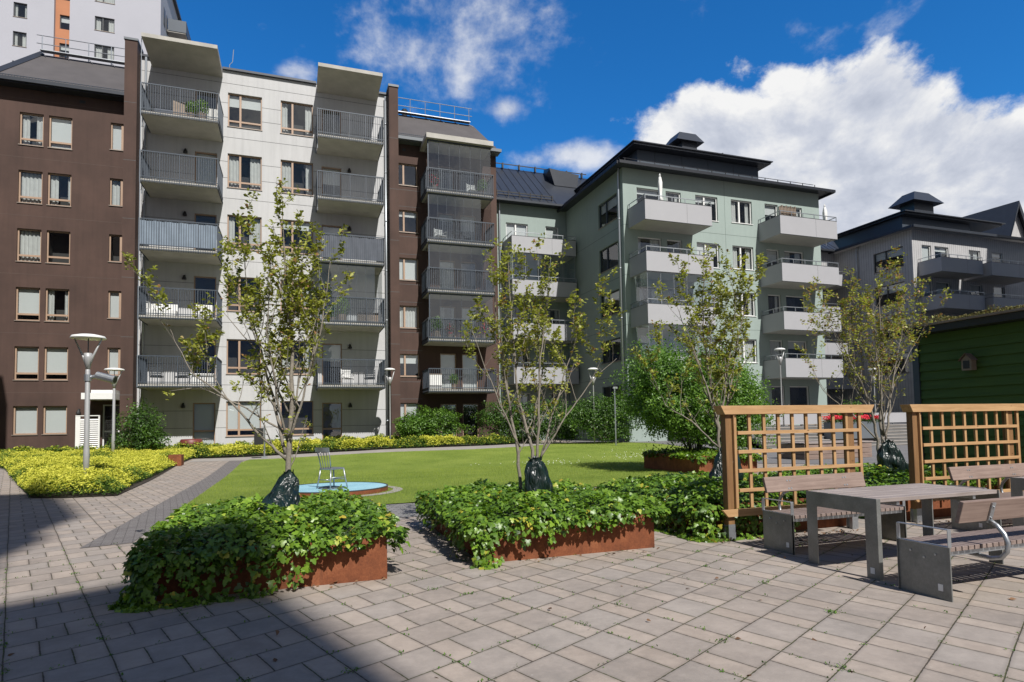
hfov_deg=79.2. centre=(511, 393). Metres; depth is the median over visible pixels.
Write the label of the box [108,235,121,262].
window
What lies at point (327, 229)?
balcony door
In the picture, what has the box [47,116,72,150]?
window
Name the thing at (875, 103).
sky
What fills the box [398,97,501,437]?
brown apartment house
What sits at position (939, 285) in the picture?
window
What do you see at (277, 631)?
dry leaves
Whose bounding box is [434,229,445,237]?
balcony chair
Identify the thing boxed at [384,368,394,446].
street lamp
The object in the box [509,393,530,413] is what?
window
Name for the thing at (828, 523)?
corten planter
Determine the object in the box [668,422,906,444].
terrace ground
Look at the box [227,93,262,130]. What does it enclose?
window
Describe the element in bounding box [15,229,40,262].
window
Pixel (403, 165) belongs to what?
window
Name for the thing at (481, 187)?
potted plant
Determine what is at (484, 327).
potted plant
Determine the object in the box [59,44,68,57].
window
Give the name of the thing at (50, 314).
window
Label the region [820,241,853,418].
grey apartment house
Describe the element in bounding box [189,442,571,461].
path kerb
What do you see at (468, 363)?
balcony door
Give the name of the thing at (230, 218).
window
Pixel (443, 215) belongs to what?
balcony door
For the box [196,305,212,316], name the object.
white armchair
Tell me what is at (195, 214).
balcony door
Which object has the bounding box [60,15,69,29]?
window
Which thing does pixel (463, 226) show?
balcony door
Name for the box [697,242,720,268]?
window
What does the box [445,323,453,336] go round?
potted plant
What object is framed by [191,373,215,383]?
storage box
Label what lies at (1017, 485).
picnic table
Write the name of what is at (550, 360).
balcony door
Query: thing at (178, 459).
rusty block
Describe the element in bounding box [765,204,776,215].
balcony door
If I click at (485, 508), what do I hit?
ivy
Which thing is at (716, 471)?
watering bag
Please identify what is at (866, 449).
timber box seat
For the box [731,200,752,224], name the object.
window
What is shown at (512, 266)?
window
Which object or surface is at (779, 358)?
street lamp
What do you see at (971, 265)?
grey apartment house
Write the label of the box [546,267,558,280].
balcony door
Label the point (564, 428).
leafy bush
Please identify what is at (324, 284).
balcony door
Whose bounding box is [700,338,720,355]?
window
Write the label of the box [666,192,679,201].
balcony door
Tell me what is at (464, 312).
balcony door
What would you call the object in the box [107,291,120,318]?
window
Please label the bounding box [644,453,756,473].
corten planter
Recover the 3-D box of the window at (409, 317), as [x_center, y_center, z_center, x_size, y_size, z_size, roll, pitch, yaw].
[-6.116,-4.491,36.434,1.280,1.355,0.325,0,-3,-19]
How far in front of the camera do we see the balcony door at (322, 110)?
35.60 m
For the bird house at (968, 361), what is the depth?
11.56 m
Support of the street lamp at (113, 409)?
on the soil bed at (70, 494)
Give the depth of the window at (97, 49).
54.93 m
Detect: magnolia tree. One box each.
[122,177,354,471]
[459,232,626,494]
[630,242,767,451]
[794,245,953,451]
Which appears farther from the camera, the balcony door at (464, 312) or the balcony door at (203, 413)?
the balcony door at (464, 312)
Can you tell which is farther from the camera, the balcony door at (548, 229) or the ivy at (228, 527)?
the balcony door at (548, 229)
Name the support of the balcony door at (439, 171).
in the brown apartment house at (446, 279)
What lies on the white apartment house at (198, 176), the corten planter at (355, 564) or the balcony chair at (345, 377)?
the balcony chair at (345, 377)
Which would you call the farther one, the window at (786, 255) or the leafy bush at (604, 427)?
the window at (786, 255)
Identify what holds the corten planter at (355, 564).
on the pavement
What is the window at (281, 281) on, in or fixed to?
in the white apartment house at (198, 176)
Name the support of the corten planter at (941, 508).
on the pavement
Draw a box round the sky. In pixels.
[176,0,1023,233]
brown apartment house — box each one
[0,34,143,450]
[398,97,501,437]
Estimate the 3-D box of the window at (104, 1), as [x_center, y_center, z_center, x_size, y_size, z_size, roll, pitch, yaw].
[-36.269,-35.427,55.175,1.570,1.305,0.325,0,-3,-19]
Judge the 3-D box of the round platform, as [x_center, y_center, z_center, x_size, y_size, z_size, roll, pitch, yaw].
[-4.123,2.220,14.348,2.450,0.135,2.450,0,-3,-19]
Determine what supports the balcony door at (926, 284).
in the grey apartment house at (971, 265)
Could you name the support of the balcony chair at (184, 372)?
on the white apartment house at (198, 176)
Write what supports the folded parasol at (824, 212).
on the green apartment house at (627, 222)
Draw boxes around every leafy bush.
[392,405,474,445]
[471,394,545,443]
[528,396,581,443]
[561,390,641,443]
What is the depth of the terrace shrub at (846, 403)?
36.06 m
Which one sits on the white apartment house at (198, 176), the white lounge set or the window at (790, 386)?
the white lounge set
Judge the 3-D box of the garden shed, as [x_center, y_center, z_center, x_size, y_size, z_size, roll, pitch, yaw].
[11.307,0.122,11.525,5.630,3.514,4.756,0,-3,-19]
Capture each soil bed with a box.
[9,458,191,497]
[197,441,533,457]
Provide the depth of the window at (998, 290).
53.02 m
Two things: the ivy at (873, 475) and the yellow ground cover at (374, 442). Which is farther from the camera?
the yellow ground cover at (374, 442)
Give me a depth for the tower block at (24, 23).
54.43 m
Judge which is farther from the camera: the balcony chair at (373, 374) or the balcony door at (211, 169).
the balcony chair at (373, 374)
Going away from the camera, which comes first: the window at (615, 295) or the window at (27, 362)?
the window at (27, 362)
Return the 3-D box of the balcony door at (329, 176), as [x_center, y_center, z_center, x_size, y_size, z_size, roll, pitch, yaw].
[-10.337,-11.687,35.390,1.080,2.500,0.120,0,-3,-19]
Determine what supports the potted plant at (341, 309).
on the white apartment house at (198, 176)
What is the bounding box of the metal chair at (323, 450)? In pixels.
[315,448,347,489]
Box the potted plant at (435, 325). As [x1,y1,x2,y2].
[431,316,442,337]
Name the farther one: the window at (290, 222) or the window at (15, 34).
the window at (15, 34)
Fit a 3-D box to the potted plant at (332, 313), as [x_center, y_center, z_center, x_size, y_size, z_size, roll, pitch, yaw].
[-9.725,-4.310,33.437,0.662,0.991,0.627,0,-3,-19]
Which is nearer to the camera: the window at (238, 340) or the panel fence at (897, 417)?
the window at (238, 340)
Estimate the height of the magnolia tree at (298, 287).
4.183 m
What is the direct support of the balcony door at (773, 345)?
in the green apartment house at (627, 222)
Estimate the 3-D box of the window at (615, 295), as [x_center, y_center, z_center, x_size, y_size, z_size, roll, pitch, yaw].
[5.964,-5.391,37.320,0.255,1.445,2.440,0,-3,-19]
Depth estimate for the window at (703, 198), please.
37.96 m
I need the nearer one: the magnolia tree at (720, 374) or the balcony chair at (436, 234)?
the magnolia tree at (720, 374)
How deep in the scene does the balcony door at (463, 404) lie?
37.48 m
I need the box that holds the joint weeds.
[0,519,1023,681]
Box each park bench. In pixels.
[762,472,906,554]
[896,496,1023,601]
[947,463,1023,530]
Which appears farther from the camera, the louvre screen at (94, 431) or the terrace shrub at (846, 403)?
the terrace shrub at (846, 403)
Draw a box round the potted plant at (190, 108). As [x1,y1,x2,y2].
[185,100,197,115]
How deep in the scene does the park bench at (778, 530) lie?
7.42 m
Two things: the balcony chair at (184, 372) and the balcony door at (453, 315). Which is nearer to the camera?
the balcony chair at (184, 372)
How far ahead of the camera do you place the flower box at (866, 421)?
31.59 m
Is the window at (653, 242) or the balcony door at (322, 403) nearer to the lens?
the balcony door at (322, 403)
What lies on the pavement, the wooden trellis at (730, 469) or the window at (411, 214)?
the wooden trellis at (730, 469)
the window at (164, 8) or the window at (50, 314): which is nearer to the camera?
the window at (50, 314)
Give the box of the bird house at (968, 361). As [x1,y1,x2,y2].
[958,353,977,370]
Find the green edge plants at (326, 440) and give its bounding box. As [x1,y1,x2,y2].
[0,433,408,454]
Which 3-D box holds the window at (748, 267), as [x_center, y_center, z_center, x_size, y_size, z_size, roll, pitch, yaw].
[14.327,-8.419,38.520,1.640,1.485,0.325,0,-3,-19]
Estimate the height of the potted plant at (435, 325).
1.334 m
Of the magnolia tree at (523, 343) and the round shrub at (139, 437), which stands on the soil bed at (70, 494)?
the round shrub at (139, 437)
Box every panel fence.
[757,414,782,426]
[783,413,817,426]
[873,412,905,423]
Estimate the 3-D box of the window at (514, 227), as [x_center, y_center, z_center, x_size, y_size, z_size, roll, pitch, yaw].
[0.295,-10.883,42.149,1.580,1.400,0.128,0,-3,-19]
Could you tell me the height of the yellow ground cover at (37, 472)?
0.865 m
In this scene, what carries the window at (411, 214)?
in the brown apartment house at (446, 279)
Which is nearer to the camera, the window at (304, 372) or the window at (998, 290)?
the window at (304, 372)
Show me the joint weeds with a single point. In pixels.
(357, 668)
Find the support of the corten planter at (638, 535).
on the pavement
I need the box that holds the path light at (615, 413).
[612,387,616,444]
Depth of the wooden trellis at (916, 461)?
9.12 m
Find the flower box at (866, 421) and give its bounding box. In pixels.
[822,414,880,438]
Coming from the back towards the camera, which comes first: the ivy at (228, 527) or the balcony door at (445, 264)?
the balcony door at (445, 264)
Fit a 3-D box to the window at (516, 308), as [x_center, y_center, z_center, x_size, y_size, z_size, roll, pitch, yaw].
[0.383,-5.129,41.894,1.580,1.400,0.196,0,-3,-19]
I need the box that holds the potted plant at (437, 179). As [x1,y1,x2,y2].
[429,173,439,188]
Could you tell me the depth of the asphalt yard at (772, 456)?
24.13 m
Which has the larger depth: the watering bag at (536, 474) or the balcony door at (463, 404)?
the balcony door at (463, 404)
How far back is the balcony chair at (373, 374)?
34.56 m
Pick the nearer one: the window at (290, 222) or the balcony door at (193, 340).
the balcony door at (193, 340)
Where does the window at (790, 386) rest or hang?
in the green apartment house at (627, 222)
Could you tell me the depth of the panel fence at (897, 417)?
35.11 m
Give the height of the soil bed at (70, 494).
0.200 m
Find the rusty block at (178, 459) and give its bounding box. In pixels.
[168,454,183,465]
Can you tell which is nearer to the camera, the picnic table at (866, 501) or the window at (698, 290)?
the picnic table at (866, 501)
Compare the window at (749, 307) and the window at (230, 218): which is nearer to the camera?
the window at (230, 218)
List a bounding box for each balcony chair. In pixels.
[149,366,163,381]
[174,367,189,383]
[203,108,217,119]
[341,370,353,382]
[364,369,375,384]
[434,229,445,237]
[463,232,473,241]
[466,183,478,193]
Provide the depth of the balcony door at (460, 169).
38.22 m
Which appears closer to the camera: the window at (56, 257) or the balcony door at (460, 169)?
the window at (56, 257)
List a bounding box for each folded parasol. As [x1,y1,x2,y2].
[657,173,663,199]
[822,204,826,245]
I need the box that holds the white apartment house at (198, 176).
[136,32,400,445]
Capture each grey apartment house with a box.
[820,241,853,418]
[828,191,1023,415]
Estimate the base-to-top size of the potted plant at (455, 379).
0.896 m
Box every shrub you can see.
[105,398,171,451]
[603,319,783,456]
[835,399,863,416]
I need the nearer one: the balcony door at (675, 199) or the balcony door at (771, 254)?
the balcony door at (675, 199)
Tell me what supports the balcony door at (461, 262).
in the brown apartment house at (446, 279)
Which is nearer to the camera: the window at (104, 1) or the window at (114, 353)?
the window at (114, 353)
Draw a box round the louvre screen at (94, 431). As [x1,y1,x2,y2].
[75,415,100,448]
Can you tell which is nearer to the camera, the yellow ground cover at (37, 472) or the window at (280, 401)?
the yellow ground cover at (37, 472)
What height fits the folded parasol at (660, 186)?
2.650 m
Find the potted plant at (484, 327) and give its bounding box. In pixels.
[478,323,487,337]
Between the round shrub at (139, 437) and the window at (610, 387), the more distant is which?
the window at (610, 387)
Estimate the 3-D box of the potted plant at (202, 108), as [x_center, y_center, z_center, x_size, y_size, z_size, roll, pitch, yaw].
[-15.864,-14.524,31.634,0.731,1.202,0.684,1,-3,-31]
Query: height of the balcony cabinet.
0.850 m
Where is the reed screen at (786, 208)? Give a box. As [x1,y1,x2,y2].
[778,205,795,215]
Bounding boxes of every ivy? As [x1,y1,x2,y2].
[107,484,410,612]
[414,478,670,569]
[596,470,805,542]
[642,447,762,464]
[758,462,1005,518]
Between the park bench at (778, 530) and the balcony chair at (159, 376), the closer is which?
the park bench at (778, 530)
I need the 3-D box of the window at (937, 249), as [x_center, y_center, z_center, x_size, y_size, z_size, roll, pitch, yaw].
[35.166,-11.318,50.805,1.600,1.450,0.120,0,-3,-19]
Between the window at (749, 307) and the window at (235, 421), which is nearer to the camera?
the window at (235, 421)
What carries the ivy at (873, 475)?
on the corten planter at (941, 508)
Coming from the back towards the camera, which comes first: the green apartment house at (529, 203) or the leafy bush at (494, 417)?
the green apartment house at (529, 203)
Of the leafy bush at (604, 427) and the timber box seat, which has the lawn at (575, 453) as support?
the leafy bush at (604, 427)
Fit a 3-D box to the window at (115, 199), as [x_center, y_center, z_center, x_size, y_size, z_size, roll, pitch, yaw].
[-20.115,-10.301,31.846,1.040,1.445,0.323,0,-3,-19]
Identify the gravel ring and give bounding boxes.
[363,486,401,495]
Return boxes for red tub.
[179,439,202,448]
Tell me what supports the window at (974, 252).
in the grey apartment house at (971, 265)
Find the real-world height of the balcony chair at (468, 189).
0.920 m
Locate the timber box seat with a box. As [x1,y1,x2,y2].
[781,440,872,459]
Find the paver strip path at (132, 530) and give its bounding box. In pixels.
[81,460,243,547]
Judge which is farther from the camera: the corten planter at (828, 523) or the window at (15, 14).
the window at (15, 14)
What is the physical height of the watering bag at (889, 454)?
0.702 m
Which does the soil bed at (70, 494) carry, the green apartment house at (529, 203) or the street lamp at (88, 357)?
the street lamp at (88, 357)
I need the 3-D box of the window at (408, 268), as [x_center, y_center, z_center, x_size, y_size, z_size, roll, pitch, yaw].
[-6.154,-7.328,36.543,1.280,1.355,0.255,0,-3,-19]
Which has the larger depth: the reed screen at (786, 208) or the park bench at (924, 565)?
the reed screen at (786, 208)
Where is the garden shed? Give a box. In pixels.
[888,304,1023,469]
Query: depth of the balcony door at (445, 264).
37.44 m
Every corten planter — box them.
[157,529,386,600]
[431,503,654,562]
[614,490,845,537]
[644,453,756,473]
[900,484,1004,519]
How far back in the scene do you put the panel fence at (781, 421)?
32.27 m
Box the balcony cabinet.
[429,374,441,388]
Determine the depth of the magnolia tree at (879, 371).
10.60 m
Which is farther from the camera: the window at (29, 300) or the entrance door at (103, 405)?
the entrance door at (103, 405)
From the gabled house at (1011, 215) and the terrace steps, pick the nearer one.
the terrace steps
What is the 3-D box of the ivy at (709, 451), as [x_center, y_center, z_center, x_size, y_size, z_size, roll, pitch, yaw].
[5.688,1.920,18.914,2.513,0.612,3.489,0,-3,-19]
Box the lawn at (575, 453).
[187,442,692,505]
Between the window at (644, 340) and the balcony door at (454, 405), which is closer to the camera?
the window at (644, 340)
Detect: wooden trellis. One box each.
[713,405,873,540]
[900,404,1023,522]
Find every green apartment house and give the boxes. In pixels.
[496,162,585,439]
[557,132,842,441]
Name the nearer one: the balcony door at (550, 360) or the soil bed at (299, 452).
the soil bed at (299, 452)
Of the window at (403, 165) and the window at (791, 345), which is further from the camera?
the window at (791, 345)
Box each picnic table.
[806,483,1003,580]
[1010,476,1023,526]
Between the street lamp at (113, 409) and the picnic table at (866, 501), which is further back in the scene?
the street lamp at (113, 409)
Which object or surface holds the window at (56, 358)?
in the brown apartment house at (69, 166)
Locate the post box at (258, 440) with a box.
[254,427,266,458]
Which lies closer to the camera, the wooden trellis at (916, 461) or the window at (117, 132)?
the wooden trellis at (916, 461)
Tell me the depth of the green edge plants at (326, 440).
30.42 m
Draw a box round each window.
[11,406,37,435]
[12,31,26,47]
[14,2,26,18]
[14,287,39,321]
[14,346,38,380]
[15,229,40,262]
[17,170,42,204]
[18,113,43,146]
[41,406,66,434]
[43,347,67,380]
[44,289,68,322]
[45,231,69,264]
[46,173,70,206]
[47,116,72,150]
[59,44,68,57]
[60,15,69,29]
[94,16,114,32]
[95,0,114,4]
[95,45,113,59]
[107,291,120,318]
[107,348,120,375]
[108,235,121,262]
[109,123,123,150]
[109,179,122,206]
[164,8,167,34]
[226,401,260,436]
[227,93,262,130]
[227,154,261,190]
[227,215,261,250]
[227,277,260,311]
[227,339,260,374]
[280,280,312,314]
[280,341,312,374]
[280,401,312,435]
[281,101,313,137]
[281,160,313,195]
[281,220,312,254]
[399,163,417,186]
[399,210,418,233]
[399,258,417,280]
[400,306,419,328]
[400,354,418,376]
[401,403,419,419]
[506,223,526,238]
[507,264,527,279]
[507,307,528,321]
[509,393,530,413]
[598,194,616,229]
[600,242,618,273]
[601,289,618,318]
[601,338,620,364]
[604,385,621,411]
[637,188,657,195]
[638,237,660,252]
[639,286,662,304]
[641,336,663,353]
[695,195,718,221]
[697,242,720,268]
[698,290,721,315]
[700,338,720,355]
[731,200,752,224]
[732,246,754,270]
[735,292,756,316]
[737,339,755,362]
[783,206,800,216]
[784,251,802,263]
[786,296,804,311]
[788,341,806,357]
[790,386,808,404]
[874,246,903,273]
[875,281,904,307]
[878,317,906,339]
[879,352,908,374]
[934,246,947,256]
[936,282,949,293]
[969,250,979,259]
[971,285,981,294]
[992,253,1001,262]
[994,286,1003,296]
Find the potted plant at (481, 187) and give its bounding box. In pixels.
[478,179,487,193]
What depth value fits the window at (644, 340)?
36.09 m
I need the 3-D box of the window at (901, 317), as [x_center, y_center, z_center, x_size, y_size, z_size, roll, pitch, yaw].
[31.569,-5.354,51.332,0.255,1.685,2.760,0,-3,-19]
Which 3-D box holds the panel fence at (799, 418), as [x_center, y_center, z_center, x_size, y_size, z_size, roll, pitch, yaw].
[15.422,1.384,32.916,2.400,0.680,0.100,0,-3,-19]
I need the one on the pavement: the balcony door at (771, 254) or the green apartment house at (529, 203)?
the green apartment house at (529, 203)
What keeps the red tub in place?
on the yellow ground cover at (37, 472)
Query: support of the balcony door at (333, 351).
in the white apartment house at (198, 176)
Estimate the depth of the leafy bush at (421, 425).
33.20 m
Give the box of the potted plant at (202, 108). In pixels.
[195,98,209,117]
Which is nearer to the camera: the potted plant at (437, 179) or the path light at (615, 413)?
the path light at (615, 413)
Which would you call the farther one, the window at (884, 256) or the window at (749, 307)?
the window at (884, 256)
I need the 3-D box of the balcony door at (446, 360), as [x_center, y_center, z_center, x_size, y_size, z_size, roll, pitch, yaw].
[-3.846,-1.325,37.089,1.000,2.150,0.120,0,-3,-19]
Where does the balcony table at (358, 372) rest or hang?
on the white apartment house at (198, 176)
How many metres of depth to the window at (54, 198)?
30.99 m
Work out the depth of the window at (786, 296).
39.90 m
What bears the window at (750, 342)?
in the green apartment house at (627, 222)
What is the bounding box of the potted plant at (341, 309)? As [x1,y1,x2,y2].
[335,295,349,319]
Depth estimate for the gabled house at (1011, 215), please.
68.77 m
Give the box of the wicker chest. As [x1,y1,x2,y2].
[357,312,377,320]
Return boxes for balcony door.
[193,340,215,383]
[193,403,214,443]
[194,214,216,250]
[194,276,215,316]
[195,91,216,116]
[195,152,216,184]
[322,110,340,135]
[322,167,340,197]
[322,225,340,258]
[322,284,341,314]
[322,343,341,383]
[322,403,341,439]
[438,166,453,190]
[438,213,454,238]
[439,260,454,289]
[440,306,455,337]
[440,354,455,388]
[441,404,456,436]
[460,169,474,184]
[460,215,475,240]
[461,262,476,289]
[461,307,476,336]
[462,354,477,388]
[463,404,478,437]
[545,227,557,238]
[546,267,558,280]
[547,309,559,323]
[548,351,560,366]
[549,393,561,416]
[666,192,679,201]
[667,240,681,252]
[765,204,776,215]
[766,249,778,262]
[768,294,780,312]
[770,340,781,359]
[771,386,783,404]
[922,245,929,260]
[923,280,931,294]
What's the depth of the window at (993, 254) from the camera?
53.19 m
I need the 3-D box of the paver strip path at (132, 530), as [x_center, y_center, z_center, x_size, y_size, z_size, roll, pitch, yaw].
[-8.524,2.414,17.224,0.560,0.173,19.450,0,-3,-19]
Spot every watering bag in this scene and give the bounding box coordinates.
[252,469,299,517]
[524,456,553,498]
[709,447,743,484]
[877,439,908,475]
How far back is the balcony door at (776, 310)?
39.32 m
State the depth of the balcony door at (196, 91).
33.27 m
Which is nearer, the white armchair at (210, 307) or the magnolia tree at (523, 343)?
the magnolia tree at (523, 343)
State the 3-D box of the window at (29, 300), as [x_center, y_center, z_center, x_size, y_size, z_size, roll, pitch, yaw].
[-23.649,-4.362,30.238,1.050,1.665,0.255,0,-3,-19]
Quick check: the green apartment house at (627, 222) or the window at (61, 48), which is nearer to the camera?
the green apartment house at (627, 222)
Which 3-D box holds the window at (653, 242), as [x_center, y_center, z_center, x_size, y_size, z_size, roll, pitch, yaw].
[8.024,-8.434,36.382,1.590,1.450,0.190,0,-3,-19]
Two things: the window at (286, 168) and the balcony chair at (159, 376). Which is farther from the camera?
the window at (286, 168)
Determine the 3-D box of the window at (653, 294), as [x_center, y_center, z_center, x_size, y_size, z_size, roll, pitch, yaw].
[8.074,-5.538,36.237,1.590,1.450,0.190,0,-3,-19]
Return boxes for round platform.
[299,482,387,496]
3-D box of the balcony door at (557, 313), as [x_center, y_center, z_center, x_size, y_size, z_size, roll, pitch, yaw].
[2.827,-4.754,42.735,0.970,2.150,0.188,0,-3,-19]
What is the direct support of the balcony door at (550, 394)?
in the green apartment house at (529, 203)
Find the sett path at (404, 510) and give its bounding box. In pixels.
[386,503,426,516]
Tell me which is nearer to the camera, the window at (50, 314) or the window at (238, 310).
the window at (50, 314)
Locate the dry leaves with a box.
[8,520,1015,677]
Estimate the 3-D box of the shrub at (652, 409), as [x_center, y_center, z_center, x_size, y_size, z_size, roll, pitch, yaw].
[5.589,-0.287,19.203,5.653,4.371,4.631,0,-3,-19]
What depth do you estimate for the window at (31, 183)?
30.65 m
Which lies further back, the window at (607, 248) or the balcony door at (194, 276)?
the window at (607, 248)
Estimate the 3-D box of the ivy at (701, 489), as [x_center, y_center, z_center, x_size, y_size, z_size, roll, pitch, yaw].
[3.135,1.589,9.493,2.938,0.791,3.161,0,-3,-19]
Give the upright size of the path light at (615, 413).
3.000 m
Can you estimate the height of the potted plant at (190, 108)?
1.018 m
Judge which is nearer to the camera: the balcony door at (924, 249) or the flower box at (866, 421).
the flower box at (866, 421)
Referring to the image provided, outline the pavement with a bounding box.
[0,440,1023,681]
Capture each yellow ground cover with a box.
[0,446,194,497]
[190,433,540,457]
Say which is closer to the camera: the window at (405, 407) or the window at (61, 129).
the window at (61, 129)
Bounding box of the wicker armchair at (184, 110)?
[173,100,186,114]
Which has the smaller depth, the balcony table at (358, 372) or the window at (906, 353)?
the balcony table at (358, 372)
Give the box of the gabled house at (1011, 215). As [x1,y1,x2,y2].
[964,201,1023,237]
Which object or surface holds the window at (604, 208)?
in the green apartment house at (627, 222)
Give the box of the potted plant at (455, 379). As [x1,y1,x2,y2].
[450,373,457,388]
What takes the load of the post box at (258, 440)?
on the path kerb
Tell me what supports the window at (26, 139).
in the brown apartment house at (69, 166)
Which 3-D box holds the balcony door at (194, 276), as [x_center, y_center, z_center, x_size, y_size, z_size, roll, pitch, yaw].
[-16.318,-4.980,32.890,1.080,2.500,0.070,0,-3,-19]
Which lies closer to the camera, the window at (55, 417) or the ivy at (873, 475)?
the ivy at (873, 475)
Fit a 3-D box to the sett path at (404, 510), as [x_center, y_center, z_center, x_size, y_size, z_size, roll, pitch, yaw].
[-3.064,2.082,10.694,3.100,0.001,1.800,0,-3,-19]
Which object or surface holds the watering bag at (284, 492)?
on the ivy at (228, 527)
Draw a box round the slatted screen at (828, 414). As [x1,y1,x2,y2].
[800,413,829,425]
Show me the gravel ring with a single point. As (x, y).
(399, 488)
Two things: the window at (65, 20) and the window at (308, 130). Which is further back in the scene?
the window at (65, 20)
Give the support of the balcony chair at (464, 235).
on the brown apartment house at (446, 279)
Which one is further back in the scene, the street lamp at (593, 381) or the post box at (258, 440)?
the street lamp at (593, 381)
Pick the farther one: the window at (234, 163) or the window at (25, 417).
the window at (234, 163)
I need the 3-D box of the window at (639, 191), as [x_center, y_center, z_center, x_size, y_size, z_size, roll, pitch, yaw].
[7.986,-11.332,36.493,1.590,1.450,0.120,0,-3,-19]
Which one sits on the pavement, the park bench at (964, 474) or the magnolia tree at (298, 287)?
the park bench at (964, 474)
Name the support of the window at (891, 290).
in the grey apartment house at (971, 265)
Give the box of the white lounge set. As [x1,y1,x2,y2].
[146,301,177,315]
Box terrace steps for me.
[738,424,907,448]
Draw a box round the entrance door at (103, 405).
[102,405,119,447]
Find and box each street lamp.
[70,334,117,488]
[104,368,124,450]
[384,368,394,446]
[588,368,597,443]
[774,348,784,425]
[868,368,876,410]
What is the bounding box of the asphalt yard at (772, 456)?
[562,440,907,464]
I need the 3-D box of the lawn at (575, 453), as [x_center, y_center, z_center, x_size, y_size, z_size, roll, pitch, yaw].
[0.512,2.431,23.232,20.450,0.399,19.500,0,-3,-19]
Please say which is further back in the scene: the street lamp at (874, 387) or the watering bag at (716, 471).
the street lamp at (874, 387)
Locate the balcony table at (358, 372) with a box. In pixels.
[352,371,364,382]
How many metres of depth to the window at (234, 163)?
33.88 m
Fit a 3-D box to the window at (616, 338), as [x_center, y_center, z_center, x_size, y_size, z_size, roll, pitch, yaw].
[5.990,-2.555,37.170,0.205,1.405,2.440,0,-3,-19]
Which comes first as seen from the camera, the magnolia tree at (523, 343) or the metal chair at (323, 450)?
the magnolia tree at (523, 343)
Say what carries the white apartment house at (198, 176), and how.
on the pavement
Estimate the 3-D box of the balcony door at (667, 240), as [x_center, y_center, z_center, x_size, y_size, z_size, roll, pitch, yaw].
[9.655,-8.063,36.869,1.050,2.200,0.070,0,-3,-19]
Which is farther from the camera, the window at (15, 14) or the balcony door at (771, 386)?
the window at (15, 14)
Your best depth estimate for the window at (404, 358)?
36.39 m
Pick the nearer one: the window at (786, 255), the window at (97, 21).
the window at (786, 255)
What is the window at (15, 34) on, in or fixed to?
in the tower block at (24, 23)
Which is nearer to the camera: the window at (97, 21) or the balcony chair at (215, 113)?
the balcony chair at (215, 113)
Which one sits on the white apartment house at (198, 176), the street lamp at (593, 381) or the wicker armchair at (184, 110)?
the wicker armchair at (184, 110)
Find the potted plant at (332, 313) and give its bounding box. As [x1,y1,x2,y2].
[326,305,337,320]
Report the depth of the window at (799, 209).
40.28 m
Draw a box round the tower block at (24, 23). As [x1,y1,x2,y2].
[0,0,190,66]
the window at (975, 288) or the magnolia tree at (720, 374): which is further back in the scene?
the window at (975, 288)
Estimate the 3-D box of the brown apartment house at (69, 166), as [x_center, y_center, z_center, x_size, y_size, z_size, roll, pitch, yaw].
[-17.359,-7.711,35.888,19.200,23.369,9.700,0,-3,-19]
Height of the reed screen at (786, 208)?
1.200 m

